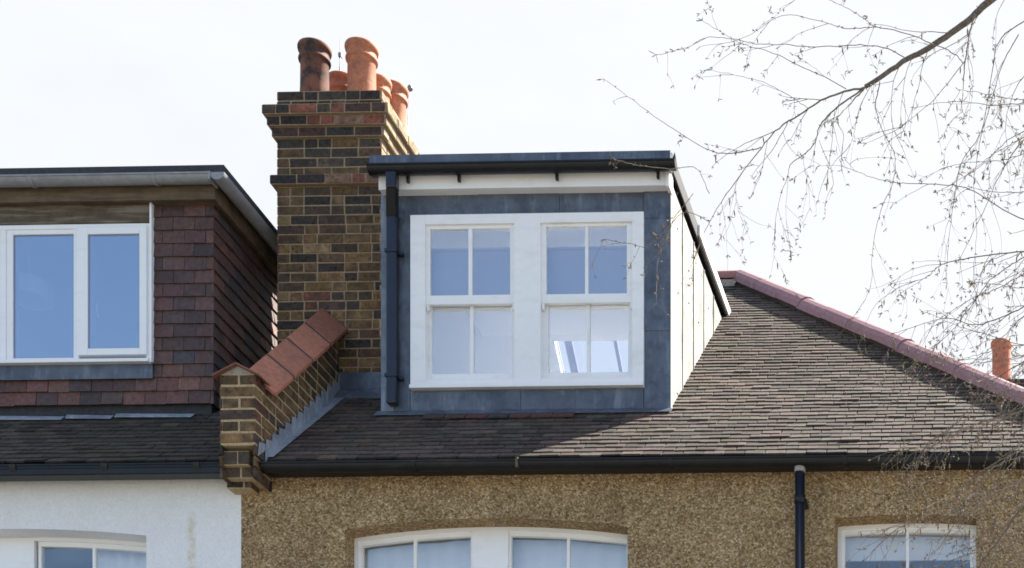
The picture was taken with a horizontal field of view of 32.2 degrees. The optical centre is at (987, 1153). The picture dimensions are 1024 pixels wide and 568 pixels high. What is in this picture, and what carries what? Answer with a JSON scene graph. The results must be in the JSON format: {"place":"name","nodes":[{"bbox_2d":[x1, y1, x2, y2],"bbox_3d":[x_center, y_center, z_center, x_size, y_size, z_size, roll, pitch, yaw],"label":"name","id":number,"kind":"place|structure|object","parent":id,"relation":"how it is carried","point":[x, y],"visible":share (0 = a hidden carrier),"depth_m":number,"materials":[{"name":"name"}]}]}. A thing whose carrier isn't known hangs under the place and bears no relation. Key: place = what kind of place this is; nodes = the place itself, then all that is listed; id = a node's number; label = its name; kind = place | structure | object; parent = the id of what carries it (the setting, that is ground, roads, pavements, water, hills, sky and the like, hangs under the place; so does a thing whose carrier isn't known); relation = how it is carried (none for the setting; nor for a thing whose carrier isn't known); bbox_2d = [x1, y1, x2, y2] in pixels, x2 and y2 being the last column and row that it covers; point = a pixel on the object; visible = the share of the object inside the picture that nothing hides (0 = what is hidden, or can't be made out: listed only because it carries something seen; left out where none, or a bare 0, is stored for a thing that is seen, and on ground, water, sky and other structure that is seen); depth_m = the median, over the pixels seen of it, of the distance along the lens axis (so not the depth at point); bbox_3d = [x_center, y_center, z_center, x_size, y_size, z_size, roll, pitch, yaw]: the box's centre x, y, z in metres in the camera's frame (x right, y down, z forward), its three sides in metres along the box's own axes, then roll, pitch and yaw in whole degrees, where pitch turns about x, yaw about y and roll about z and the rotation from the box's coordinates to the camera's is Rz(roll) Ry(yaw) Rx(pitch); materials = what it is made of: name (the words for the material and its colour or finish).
{"place":"outdoors","nodes":[
{"label":"outdoors","id":0,"kind":"place"},
{"bbox_2d":[0,0,1023,378],"label":"sky","id":1,"kind":"structure","parent":0,"point":[84,83],"materials":[{"name":"white"}]},
{"bbox_2d":[991,338,1023,386],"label":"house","id":2,"kind":"structure","parent":0,"point":[1006,352],"depth_m":22.91,"materials":[{"name":"ceramic"}]},
{"label":"ground","id":3,"kind":"structure","parent":0,"visible":0},
{"bbox_2d":[0,165,277,567],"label":"terraced house","id":4,"kind":"structure","parent":3,"relation":"on","point":[161,282],"depth_m":12.96,"materials":[{"name":"brick"}]},
{"bbox_2d":[18,240,52,310],"bbox_3d":[-7.758,-7.160,13.364,0.340,0.504,0.340,0,0,2],"label":"lampshade","id":5,"kind":"object","parent":4,"relation":"hanging from","point":[34,292],"visible":0.76,"depth_m":13.37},
{"bbox_2d":[0,537,145,567],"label":"casement window","id":6,"kind":"structure","parent":4,"relation":"in","point":[15,552],"depth_m":12.42,"materials":[{"name":"plastic"}]},
{"bbox_2d":[0,223,150,365],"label":"casement window","id":7,"kind":"structure","parent":4,"relation":"in","point":[84,236],"depth_m":12.97,"materials":[{"name":"plastic"}]},
{"bbox_2d":[97,550,145,567],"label":"curtain","id":8,"kind":"object","parent":4,"relation":"hanging from","point":[113,559],"depth_m":12.54,"materials":[{"name":"white fabric"}]},
{"bbox_2d":[212,36,1023,567],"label":"terraced house","id":9,"kind":"structure","parent":3,"relation":"on","point":[378,394],"depth_m":12.83,"materials":[{"name":"brick"}]},
{"bbox_2d":[338,39,342,70],"bbox_3d":[-5.572,-9.096,14.173,0.061,0.944,0.035,0,0,2],"label":"aerial","id":10,"kind":"object","parent":9,"relation":"on","point":[340,55],"visible":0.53,"depth_m":14.17,"materials":[{"name":"grey metal"}]},
{"bbox_2d":[407,84,412,132],"bbox_3d":[-4.900,-8.818,14.137,0.153,0.672,0.048,0,0,2],"label":"aerial bracket","id":11,"kind":"object","parent":9,"relation":"attached to","point":[409,87],"visible":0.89,"depth_m":14.14,"materials":[{"name":"grey metal"}]},
{"bbox_2d":[365,538,470,567],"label":"curtain","id":12,"kind":"object","parent":9,"relation":"hanging from","point":[452,553],"depth_m":12.48,"materials":[{"name":"white fabric"}]},
{"bbox_2d":[432,248,510,307],"bbox_3d":[-4.087,-6.914,13.032,0.678,0.459,0.020,0,0,2],"label":"blind","id":13,"kind":"object","parent":9,"relation":"attached to","point":[491,271],"visible":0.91,"depth_m":13.03,"materials":[{"name":"fabric"}]},
{"bbox_2d":[354,527,626,567],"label":"sash window","id":14,"kind":"structure","parent":9,"relation":"in","point":[491,547],"depth_m":12.33,"materials":[{"name":"white paint"}]},
{"bbox_2d":[409,211,643,390],"bbox_3d":[-3.590,-6.654,12.919,1.835,1.363,0.145,0,0,2],"label":"sash window","id":15,"kind":"structure","parent":9,"relation":"in","point":[529,301],"depth_m":12.88,"materials":[{"name":"white paint"}]},
{"bbox_2d":[513,538,626,567],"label":"curtain","id":16,"kind":"object","parent":9,"relation":"hanging from","point":[537,553],"depth_m":12.45,"materials":[{"name":"white fabric"}]},
{"bbox_2d":[547,246,627,306],"bbox_3d":[-3.160,-6.914,13.007,0.696,0.459,0.020,0,0,2],"label":"blind","id":17,"kind":"object","parent":9,"relation":"attached to","point":[565,270],"visible":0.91,"depth_m":13.00,"materials":[{"name":"fabric"}]},
{"bbox_2d":[838,523,975,567],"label":"sash window","id":18,"kind":"structure","parent":9,"relation":"in","point":[931,529],"depth_m":12.25,"materials":[{"name":"white paint"}]},
{"bbox_2d":[846,535,969,561],"bbox_3d":[-0.588,-4.555,12.402,0.954,0.198,0.020,0,0,2],"label":"roller blind","id":19,"kind":"object","parent":9,"relation":"attached to","point":[921,544],"visible":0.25,"depth_m":12.40,"materials":[{"name":"white fabric"}]},
{"bbox_2d":[591,0,1023,567],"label":"bare tree","id":20,"kind":"object","parent":3,"relation":"on","point":[976,12],"visible":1,"depth_m":9.03,"materials":[{"name":"brown plant"}]}
]}

